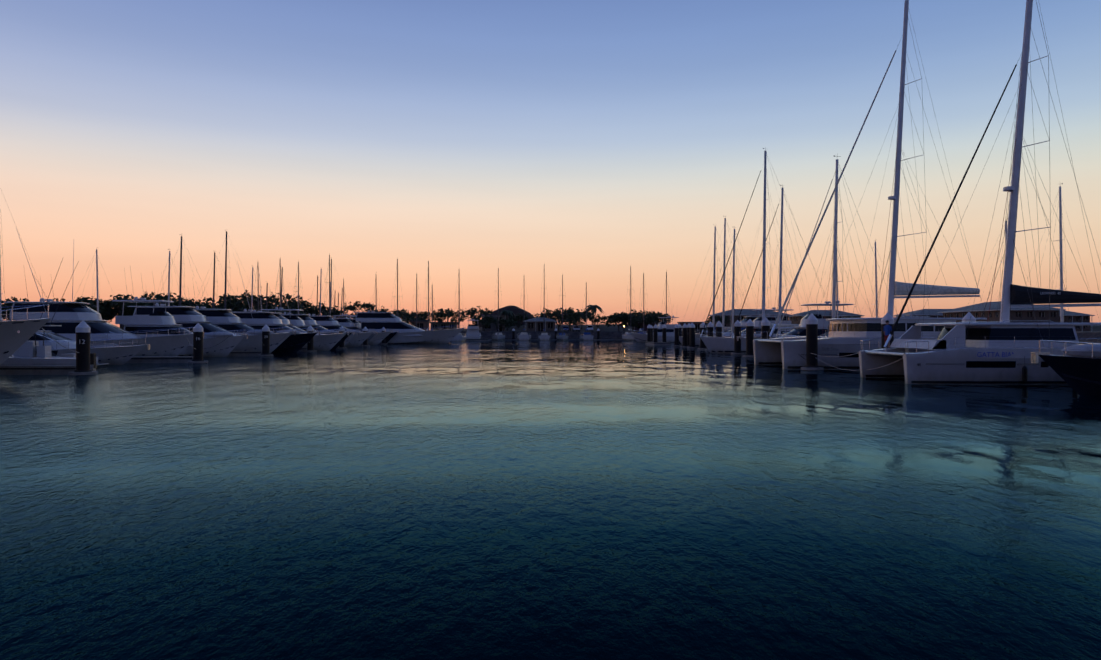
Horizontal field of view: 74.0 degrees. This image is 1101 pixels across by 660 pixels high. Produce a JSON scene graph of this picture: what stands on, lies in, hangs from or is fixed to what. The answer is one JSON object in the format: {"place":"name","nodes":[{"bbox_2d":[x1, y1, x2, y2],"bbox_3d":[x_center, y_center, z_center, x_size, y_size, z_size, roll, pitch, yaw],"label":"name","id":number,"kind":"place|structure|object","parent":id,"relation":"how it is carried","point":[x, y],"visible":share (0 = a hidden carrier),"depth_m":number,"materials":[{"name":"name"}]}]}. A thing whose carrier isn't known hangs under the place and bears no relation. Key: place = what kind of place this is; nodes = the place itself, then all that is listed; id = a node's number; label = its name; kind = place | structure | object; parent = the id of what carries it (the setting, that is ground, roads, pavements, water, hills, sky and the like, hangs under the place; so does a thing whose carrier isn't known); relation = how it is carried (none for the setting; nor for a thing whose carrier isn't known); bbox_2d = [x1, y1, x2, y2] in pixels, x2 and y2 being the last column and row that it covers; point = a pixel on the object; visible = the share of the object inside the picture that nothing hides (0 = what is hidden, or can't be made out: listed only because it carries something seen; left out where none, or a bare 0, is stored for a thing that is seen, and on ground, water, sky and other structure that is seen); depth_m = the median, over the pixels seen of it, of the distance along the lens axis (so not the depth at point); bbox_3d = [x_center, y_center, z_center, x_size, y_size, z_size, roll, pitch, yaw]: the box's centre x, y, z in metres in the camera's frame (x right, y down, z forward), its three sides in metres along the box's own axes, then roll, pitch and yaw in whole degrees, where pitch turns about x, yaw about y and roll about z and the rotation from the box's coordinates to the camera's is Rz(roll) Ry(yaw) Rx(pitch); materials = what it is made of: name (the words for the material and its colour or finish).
{"place":"outdoors","nodes":[
{"label":"outdoors","id":0,"kind":"place"},
{"bbox_2d":[0,340,1100,659],"bbox_3d":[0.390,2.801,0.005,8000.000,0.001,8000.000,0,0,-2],"label":"water","id":1,"kind":"structure","parent":0,"point":[552,500],"depth_m":11.34,"materials":[{"name":"blue liquid"}]},
{"bbox_2d":[0,190,42,319],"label":"sailboat","id":2,"kind":"object","parent":1,"relation":"on","point":[0,277],"visible":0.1,"depth_m":99.61,"materials":[{"name":"grey plastic"}]},
{"bbox_2d":[0,304,50,364],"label":"yacht","id":3,"kind":"object","parent":1,"relation":"on","point":[15,336],"visible":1,"depth_m":41.12,"materials":[{"name":"silver metal"}]},
{"bbox_2d":[0,365,75,374],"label":"finger pontoon","id":4,"kind":"object","parent":1,"relation":"on","point":[35,369],"visible":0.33,"depth_m":45.70,"materials":[{"name":"grey concrete"}]},
{"bbox_2d":[1,259,95,370],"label":"boat","id":5,"kind":"object","parent":1,"relation":"on","point":[30,353],"visible":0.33,"depth_m":47.96,"materials":[{"name":"white plastic"}]},
{"bbox_2d":[13,350,108,366],"bbox_3d":[-37.257,2.376,54.291,7.250,1.650,2.800,0,0,-12],"label":"optimism runabout","id":6,"kind":"object","parent":1,"relation":"on","point":[53,353],"depth_m":54.47,"materials":[{"name":"white plastic"}]},
{"bbox_2d":[0,318,149,364],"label":"motor yacht","id":7,"kind":"object","parent":1,"relation":"on","point":[118,355],"visible":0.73,"depth_m":58.23,"materials":[{"name":"white plastic"}]},
{"bbox_2d":[69,320,96,374],"bbox_3d":[-29.132,1.841,45.554,1.501,4.919,1.501,0,0,-2],"label":"pile","id":8,"kind":"object","parent":1,"relation":"in","point":[83,329],"visible":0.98,"depth_m":45.24,"materials":[{"name":"concrete"}]},
{"bbox_2d":[73,249,119,313],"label":"sailboat","id":9,"kind":"object","parent":1,"relation":"on","point":[97,274],"visible":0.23,"depth_m":146.98,"materials":[{"name":"grey metal"}]},
{"bbox_2d":[3,231,203,355],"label":"motorboat","id":10,"kind":"object","parent":1,"relation":"on","point":[69,317],"visible":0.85,"depth_m":66.05,"materials":[{"name":"white plastic"}]},
{"bbox_2d":[126,356,192,362],"bbox_3d":[-41.984,2.637,62.039,23.440,0.727,1.400,0,0,-2],"label":"finger pontoon","id":11,"kind":"object","parent":1,"relation":"on","point":[159,359],"visible":0.18,"depth_m":61.69,"materials":[{"name":"grey concrete"}]},
{"bbox_2d":[155,249,188,305],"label":"sailboat","id":12,"kind":"object","parent":1,"relation":"on","point":[169,293],"visible":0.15,"depth_m":130.25,"materials":[{"name":"grey metal"}]},
{"bbox_2d":[112,269,247,356],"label":"motorboat","id":13,"kind":"object","parent":1,"relation":"on","point":[154,321],"visible":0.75,"depth_m":74.20,"materials":[{"name":"white plastic"}]},
{"bbox_2d":[160,233,213,307],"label":"sailboat","id":14,"kind":"object","parent":1,"relation":"on","point":[180,276],"visible":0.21,"depth_m":123.91,"materials":[{"name":"grey metal"}]},
{"bbox_2d":[188,323,207,362],"bbox_3d":[-29.661,1.841,61.546,1.501,4.919,1.501,0,0,-2],"label":"pile","id":15,"kind":"object","parent":1,"relation":"in","point":[198,342],"visible":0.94,"depth_m":61.22,"materials":[{"name":"concrete"}]},
{"bbox_2d":[128,272,295,352],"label":"motorboat","id":16,"kind":"object","parent":1,"relation":"on","point":[186,316],"visible":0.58,"depth_m":81.84,"materials":[{"name":"white plastic"}]},
{"bbox_2d":[193,252,236,308],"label":"sailboat","id":17,"kind":"object","parent":1,"relation":"on","point":[214,292],"visible":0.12,"depth_m":144.30,"materials":[{"name":"grey metal"}]},
{"bbox_2d":[201,231,260,308],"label":"sailboat","id":18,"kind":"object","parent":1,"relation":"on","point":[225,286],"visible":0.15,"depth_m":148.80,"materials":[{"name":"grey metal"}]},
{"bbox_2d":[228,351,261,355],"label":"finger pontoon","id":19,"kind":"object","parent":1,"relation":"on","point":[244,353],"visible":0.12,"depth_m":77.69,"materials":[{"name":"grey concrete"}]},
{"bbox_2d":[188,278,319,352],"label":"motor yacht","id":20,"kind":"object","parent":1,"relation":"on","point":[226,319],"visible":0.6,"depth_m":89.35,"materials":[{"name":"white plastic"}]},
{"bbox_2d":[258,324,272,356],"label":"pile","id":21,"kind":"object","parent":1,"relation":"in","point":[265,340],"visible":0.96,"depth_m":77.21,"materials":[{"name":"concrete"}]},
{"bbox_2d":[231,261,348,350],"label":"motorboat","id":22,"kind":"object","parent":1,"relation":"on","point":[261,319],"visible":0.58,"depth_m":96.78,"materials":[{"name":"white plastic"}]},
{"bbox_2d":[42,328,902,370],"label":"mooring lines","id":23,"kind":"object","parent":22,"relation":"attached to","point":[369,338],"visible":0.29,"depth_m":45.54,"materials":[{"name":"fabric"}]},
{"bbox_2d":[248,292,353,348],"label":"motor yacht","id":24,"kind":"object","parent":1,"relation":"on","point":[284,319],"visible":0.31,"depth_m":105.00,"materials":[{"name":"white plastic"}]},
{"bbox_2d":[262,302,358,344],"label":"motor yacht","id":25,"kind":"object","parent":1,"relation":"on","point":[298,322],"visible":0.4,"depth_m":112.03,"materials":[{"name":"white plastic"}]},
{"bbox_2d":[304,325,316,351],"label":"pile","id":26,"kind":"object","parent":1,"relation":"in","point":[310,346],"visible":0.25,"depth_m":93.23,"materials":[{"name":"concrete"}]},
{"bbox_2d":[278,277,375,346],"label":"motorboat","id":27,"kind":"object","parent":1,"relation":"on","point":[356,340],"visible":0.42,"depth_m":119.79,"materials":[{"name":"white plastic"}]},
{"bbox_2d":[307,297,392,344],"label":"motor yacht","id":28,"kind":"object","parent":1,"relation":"on","point":[328,322],"visible":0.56,"depth_m":135.13,"materials":[{"name":"white plastic"}]},
{"bbox_2d":[327,299,398,342],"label":"yacht","id":29,"kind":"object","parent":1,"relation":"on","point":[345,322],"visible":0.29,"depth_m":143.76,"materials":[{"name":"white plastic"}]},
{"bbox_2d":[353,303,465,343],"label":"motor yacht","id":30,"kind":"object","parent":1,"relation":"on","point":[407,334],"visible":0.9,"depth_m":146.74,"materials":[{"name":"white plastic"}]},
{"bbox_2d":[422,261,434,330],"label":"sailboat","id":31,"kind":"object","parent":1,"relation":"on","point":[428,288],"visible":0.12,"depth_m":180.17,"materials":[{"name":"grey metal"}]},
{"bbox_2d":[451,273,465,341],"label":"sailboat","id":32,"kind":"object","parent":1,"relation":"on","point":[459,337],"visible":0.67,"depth_m":177.58,"materials":[{"name":"white"}]},
{"bbox_2d":[466,319,481,338],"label":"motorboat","id":33,"kind":"object","parent":1,"relation":"on","point":[473,331],"visible":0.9,"depth_m":193.38,"materials":[{"name":"white plastic"}]},
{"bbox_2d":[492,268,504,340],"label":"sailboat","id":34,"kind":"object","parent":1,"relation":"on","point":[497,336],"visible":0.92,"depth_m":198.17,"materials":[{"name":"white metal"}]},
{"bbox_2d":[517,285,530,340],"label":"sailboat","id":35,"kind":"object","parent":1,"relation":"on","point":[523,336],"visible":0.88,"depth_m":195.89,"materials":[{"name":"white plastic"}]},
{"bbox_2d":[538,271,550,340],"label":"sailboat","id":36,"kind":"object","parent":1,"relation":"on","point":[544,336],"visible":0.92,"depth_m":197.05,"materials":[{"name":"white metal"}]},
{"bbox_2d":[481,338,621,339],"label":"pontoon pier","id":37,"kind":"structure","parent":1,"relation":"on","point":[568,338],"depth_m":206.79,"materials":[{"name":"concrete"}]},
{"bbox_2d":[556,275,568,340],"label":"sailboat","id":38,"kind":"object","parent":1,"relation":"on","point":[562,336],"visible":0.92,"depth_m":199.11,"materials":[{"name":"white metal"}]},
{"bbox_2d":[580,283,593,340],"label":"sailboat","id":39,"kind":"object","parent":1,"relation":"on","point":[587,336],"visible":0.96,"depth_m":196.81,"materials":[{"name":"white plastic"}]},
{"bbox_2d":[622,266,636,340],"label":"sailboat","id":40,"kind":"object","parent":1,"relation":"on","point":[627,336],"visible":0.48,"depth_m":198.58,"materials":[{"name":"white metal"}]},
{"bbox_2d":[638,273,648,333],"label":"sailboat","id":41,"kind":"object","parent":1,"relation":"on","point":[643,313],"visible":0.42,"depth_m":198.54,"materials":[{"name":"grey metal"}]},
{"bbox_2d":[628,310,678,341],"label":"motorboat","id":42,"kind":"object","parent":1,"relation":"on","point":[670,336],"visible":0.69,"depth_m":164.44,"materials":[{"name":"white plastic"}]},
{"bbox_2d":[680,323,687,346],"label":"pile","id":43,"kind":"object","parent":1,"relation":"in","point":[684,335],"visible":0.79,"depth_m":117.46,"materials":[{"name":"concrete"}]},
{"bbox_2d":[688,323,697,347],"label":"pile","id":44,"kind":"object","parent":1,"relation":"in","point":[692,335],"visible":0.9,"depth_m":111.47,"materials":[{"name":"concrete"}]},
{"bbox_2d":[697,322,706,349],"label":"pile","id":45,"kind":"object","parent":1,"relation":"in","point":[702,346],"visible":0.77,"depth_m":104.45,"materials":[{"name":"concrete"}]},
{"bbox_2d":[679,226,750,343],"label":"sailboat","id":46,"kind":"object","parent":1,"relation":"on","point":[714,303],"visible":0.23,"depth_m":128.42,"materials":[{"name":"grey metal"}]},
{"bbox_2d":[695,216,755,346],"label":"sailboat","id":47,"kind":"object","parent":1,"relation":"on","point":[723,315],"visible":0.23,"depth_m":121.93,"materials":[{"name":"grey metal"}]},
{"bbox_2d":[687,299,777,339],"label":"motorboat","id":48,"kind":"object","parent":1,"relation":"on","point":[743,323],"visible":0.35,"depth_m":115.24,"materials":[{"name":"white plastic"}]},
{"bbox_2d":[696,226,769,344],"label":"sailboat","id":49,"kind":"object","parent":1,"relation":"on","point":[732,303],"visible":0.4,"depth_m":109.88,"materials":[{"name":"grey metal"}]},
{"bbox_2d":[731,320,744,354],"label":"pile","id":50,"kind":"object","parent":1,"relation":"in","point":[737,330],"visible":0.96,"depth_m":83.04,"materials":[{"name":"concrete"}]},
{"bbox_2d":[700,299,792,337],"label":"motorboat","id":51,"kind":"object","parent":1,"relation":"on","point":[757,326],"visible":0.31,"depth_m":102.59,"materials":[{"name":"white plastic"}]},
{"bbox_2d":[742,319,753,356],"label":"pile","id":52,"kind":"object","parent":1,"relation":"in","point":[749,336],"visible":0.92,"depth_m":74.88,"materials":[{"name":"concrete"}]},
{"bbox_2d":[761,317,769,338],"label":"pile","id":53,"kind":"object","parent":1,"relation":"in","point":[765,324],"visible":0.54,"depth_m":66.56,"materials":[{"name":"concrete"}]},
{"bbox_2d":[700,147,831,352],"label":"sailboat","id":54,"kind":"object","parent":1,"relation":"on","point":[719,344],"visible":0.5,"depth_m":88.77,"materials":[{"name":"white plastic"}]},
{"bbox_2d":[732,184,831,336],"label":"sailboat","id":55,"kind":"object","parent":1,"relation":"on","point":[780,290],"visible":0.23,"depth_m":96.46,"materials":[{"name":"white metal"}]},
{"bbox_2d":[736,274,852,344],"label":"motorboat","id":56,"kind":"object","parent":1,"relation":"on","point":[802,327],"visible":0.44,"depth_m":77.78,"materials":[{"name":"white plastic"}]},
{"bbox_2d":[801,313,823,370],"bbox_3d":[18.216,1.566,50.923,1.501,5.469,1.501,0,0,-2],"label":"pile","id":57,"kind":"object","parent":1,"relation":"in","point":[811,338],"visible":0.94,"depth_m":50.60,"materials":[{"name":"concrete"}]},
{"bbox_2d":[775,155,897,337],"bbox_3d":[25.542,-6.025,63.872,12.500,18.748,3.898,0,0,-2],"label":"sailboat","id":58,"kind":"object","parent":1,"relation":"on","point":[834,256],"visible":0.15,"depth_m":63.77,"materials":[{"name":"white metal"}]},
{"bbox_2d":[753,0,987,369],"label":"catamaran","id":59,"kind":"object","parent":1,"relation":"on","point":[844,337],"visible":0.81,"depth_m":55.54,"materials":[{"name":"white plastic"}]},
{"bbox_2d":[845,241,897,317],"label":"sailboat","id":60,"kind":"object","parent":1,"relation":"on","point":[875,288],"visible":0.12,"depth_m":125.79,"materials":[{"name":"white metal"}]},
{"bbox_2d":[881,312,893,348],"bbox_3d":[22.303,1.566,48.356,1.501,5.469,1.501,0,0,-2],"label":"pile","id":61,"kind":"object","parent":1,"relation":"in","point":[888,317],"visible":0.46,"depth_m":48.14,"materials":[{"name":"concrete"}]},
{"bbox_2d":[859,0,1100,383],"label":"catamaran","id":62,"kind":"object","parent":1,"relation":"in","point":[982,352],"visible":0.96,"depth_m":38.94,"materials":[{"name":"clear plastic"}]},
{"bbox_2d":[1014,183,1098,344],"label":"sailboat","id":63,"kind":"object","parent":1,"relation":"on","point":[1061,257],"visible":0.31,"depth_m":80.53,"materials":[{"name":"white metal"}]},
{"bbox_2d":[1031,340,1100,395],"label":"boat","id":64,"kind":"object","parent":1,"relation":"on","point":[1078,370],"visible":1,"depth_m":30.79,"materials":[{"name":"black plastic"}]},
{"bbox_2d":[0,0,1100,329],"label":"sky","id":65,"kind":"structure","parent":0,"point":[583,142],"materials":[{"name":"blue"}]},
{"bbox_2d":[429,330,1100,343],"bbox_3d":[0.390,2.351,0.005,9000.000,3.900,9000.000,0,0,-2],"label":"ground","id":66,"kind":"structure","parent":0,"point":[1088,336],"depth_m":214.91,"materials":[{"name":"grey concrete"}]},
{"bbox_2d":[1,296,28,319],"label":"tree","id":67,"kind":"object","parent":66,"relation":"on","point":[14,299],"visible":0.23,"depth_m":214.55,"materials":[{"name":"green plant"}]},
{"bbox_2d":[51,296,114,319],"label":"tree","id":68,"kind":"object","parent":66,"relation":"on","point":[82,299],"visible":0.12,"depth_m":217.12,"materials":[{"name":"green plant"}]},
{"bbox_2d":[84,298,121,319],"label":"tree","id":69,"kind":"object","parent":66,"relation":"on","point":[104,313],"visible":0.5,"depth_m":215.08,"materials":[{"name":"green plant"}]},
{"bbox_2d":[96,294,139,328],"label":"tree","id":70,"kind":"object","parent":66,"relation":"on","point":[111,303],"visible":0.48,"depth_m":213.47,"materials":[{"name":"green plant"}]},
{"bbox_2d":[117,292,177,310],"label":"tree","id":71,"kind":"object","parent":66,"relation":"on","point":[150,296],"visible":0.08,"depth_m":215.49,"materials":[{"name":"green plant"}]},
{"bbox_2d":[120,293,194,315],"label":"tree","id":72,"kind":"object","parent":66,"relation":"on","point":[132,309],"visible":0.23,"depth_m":214.88,"materials":[{"name":"green plant"}]},
{"bbox_2d":[193,297,229,308],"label":"tree","id":73,"kind":"object","parent":66,"relation":"on","point":[199,303],"visible":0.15,"depth_m":217.10,"materials":[{"name":"green plant"}]},
{"bbox_2d":[216,290,271,311],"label":"tree","id":74,"kind":"object","parent":66,"relation":"on","point":[238,304],"visible":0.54,"depth_m":212.77,"materials":[{"name":"green plant"}]},
{"bbox_2d":[239,291,304,313],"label":"tree","id":75,"kind":"object","parent":66,"relation":"on","point":[285,302],"visible":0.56,"depth_m":214.75,"materials":[{"name":"green plant"}]},
{"bbox_2d":[278,298,319,315],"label":"tree","id":76,"kind":"object","parent":66,"relation":"on","point":[305,304],"visible":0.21,"depth_m":220.69,"materials":[{"name":"green plant"}]},
{"bbox_2d":[305,302,348,317],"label":"tree","id":77,"kind":"object","parent":66,"relation":"on","point":[311,310],"visible":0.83,"depth_m":220.62,"materials":[{"name":"green plant"}]},
{"bbox_2d":[340,301,375,314],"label":"tree","id":78,"kind":"object","parent":66,"relation":"on","point":[358,305],"visible":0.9,"depth_m":222.71,"materials":[{"name":"green plant"}]},
{"bbox_2d":[410,320,429,330],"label":"building","id":79,"kind":"structure","parent":66,"relation":"on","point":[421,325],"depth_m":222.84,"materials":[{"name":"grey glass"}]},
{"bbox_2d":[430,308,452,321],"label":"tree","id":80,"kind":"object","parent":66,"relation":"on","point":[445,315],"visible":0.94,"depth_m":236.56,"materials":[{"name":"green plant"}]},
{"bbox_2d":[430,322,456,329],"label":"building","id":81,"kind":"structure","parent":66,"relation":"on","point":[440,325],"depth_m":234.02,"materials":[{"name":"grey glass"}]},
{"bbox_2d":[449,310,466,327],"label":"tree","id":82,"kind":"object","parent":66,"relation":"on","point":[462,318],"visible":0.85,"depth_m":233.25,"materials":[{"name":"green plant"}]},
{"bbox_2d":[458,306,492,324],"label":"tree","id":83,"kind":"object","parent":66,"relation":"on","point":[471,312],"visible":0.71,"depth_m":241.44,"materials":[{"name":"green plant"}]},
{"bbox_2d":[471,313,495,330],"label":"tree","id":84,"kind":"object","parent":66,"relation":"on","point":[485,321],"visible":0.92,"depth_m":231.45,"materials":[{"name":"green plant"}]},
{"bbox_2d":[481,314,505,330],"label":"building","id":85,"kind":"structure","parent":66,"relation":"on","point":[492,327],"depth_m":237.02,"materials":[{"name":"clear glass"}]},
{"bbox_2d":[493,318,517,330],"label":"tree","id":86,"kind":"object","parent":66,"relation":"on","point":[506,323],"visible":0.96,"depth_m":229.91,"materials":[{"name":"green plant"}]},
{"bbox_2d":[479,305,533,326],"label":"building with domed roof","id":87,"kind":"object","parent":66,"relation":"on","point":[515,310],"visible":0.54,"depth_m":258.34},
{"bbox_2d":[508,313,528,327],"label":"tree","id":88,"kind":"object","parent":66,"relation":"on","point":[520,317],"visible":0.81,"depth_m":242.39,"materials":[{"name":"green plant"}]},
{"bbox_2d":[523,317,557,330],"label":"building","id":89,"kind":"structure","parent":66,"relation":"on","point":[535,324],"depth_m":224.57,"materials":[{"name":"white glass"}]},
{"bbox_2d":[531,308,560,318],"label":"tree","id":90,"kind":"object","parent":66,"relation":"on","point":[549,315],"visible":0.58,"depth_m":235.97,"materials":[{"name":"green plant"}]},
{"bbox_2d":[546,307,573,330],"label":"tree","id":91,"kind":"object","parent":66,"relation":"on","point":[564,312],"visible":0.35,"depth_m":238.89,"materials":[{"name":"green plant"}]},
{"bbox_2d":[554,307,594,330],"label":"tree","id":92,"kind":"object","parent":66,"relation":"on","point":[573,318],"visible":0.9,"depth_m":222.96,"materials":[{"name":"green plant"}]},
{"bbox_2d":[589,314,606,326],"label":"tree","id":93,"kind":"object","parent":66,"relation":"on","point":[597,318],"visible":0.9,"depth_m":245.90,"materials":[{"name":"green plant"}]},
{"bbox_2d":[604,312,635,330],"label":"tree","id":94,"kind":"object","parent":66,"relation":"on","point":[609,321],"visible":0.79,"depth_m":225.34,"materials":[{"name":"green plant"}]},
{"bbox_2d":[606,313,638,330],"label":"tree","id":95,"kind":"object","parent":66,"relation":"on","point":[624,322],"visible":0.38,"depth_m":228.30,"materials":[{"name":"green plant"}]},
{"bbox_2d":[631,311,671,325],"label":"tree","id":96,"kind":"object","parent":66,"relation":"on","point":[650,315],"visible":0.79,"depth_m":224.14,"materials":[{"name":"green plant"}]},
{"bbox_2d":[709,309,791,329],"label":"building","id":97,"kind":"structure","parent":66,"relation":"on","point":[749,312],"depth_m":232.63,"materials":[{"name":"grey glass"}]},
{"bbox_2d":[788,310,862,323],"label":"building","id":98,"kind":"structure","parent":66,"relation":"on","point":[823,313],"depth_m":244.92,"materials":[{"name":"grey glass"}]},
{"bbox_2d":[893,309,949,317],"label":"building","id":99,"kind":"structure","parent":66,"relation":"on","point":[934,313],"depth_m":231.81,"materials":[{"name":"grey glass"}]},
{"bbox_2d":[938,301,1065,322],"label":"building","id":100,"kind":"structure","parent":66,"relation":"on","point":[1025,314],"depth_m":173.17,"materials":[{"name":"grey glass"}]},
{"bbox_2d":[1059,310,1094,330],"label":"building","id":101,"kind":"structure","parent":66,"relation":"on","point":[1076,317],"depth_m":237.82,"materials":[{"name":"white glass"}]},
{"bbox_2d":[462,324,1100,330],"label":"embankment ground","id":102,"kind":"structure","parent":0,"point":[602,327],"depth_m":245.25,"materials":[{"name":"green concrete"}]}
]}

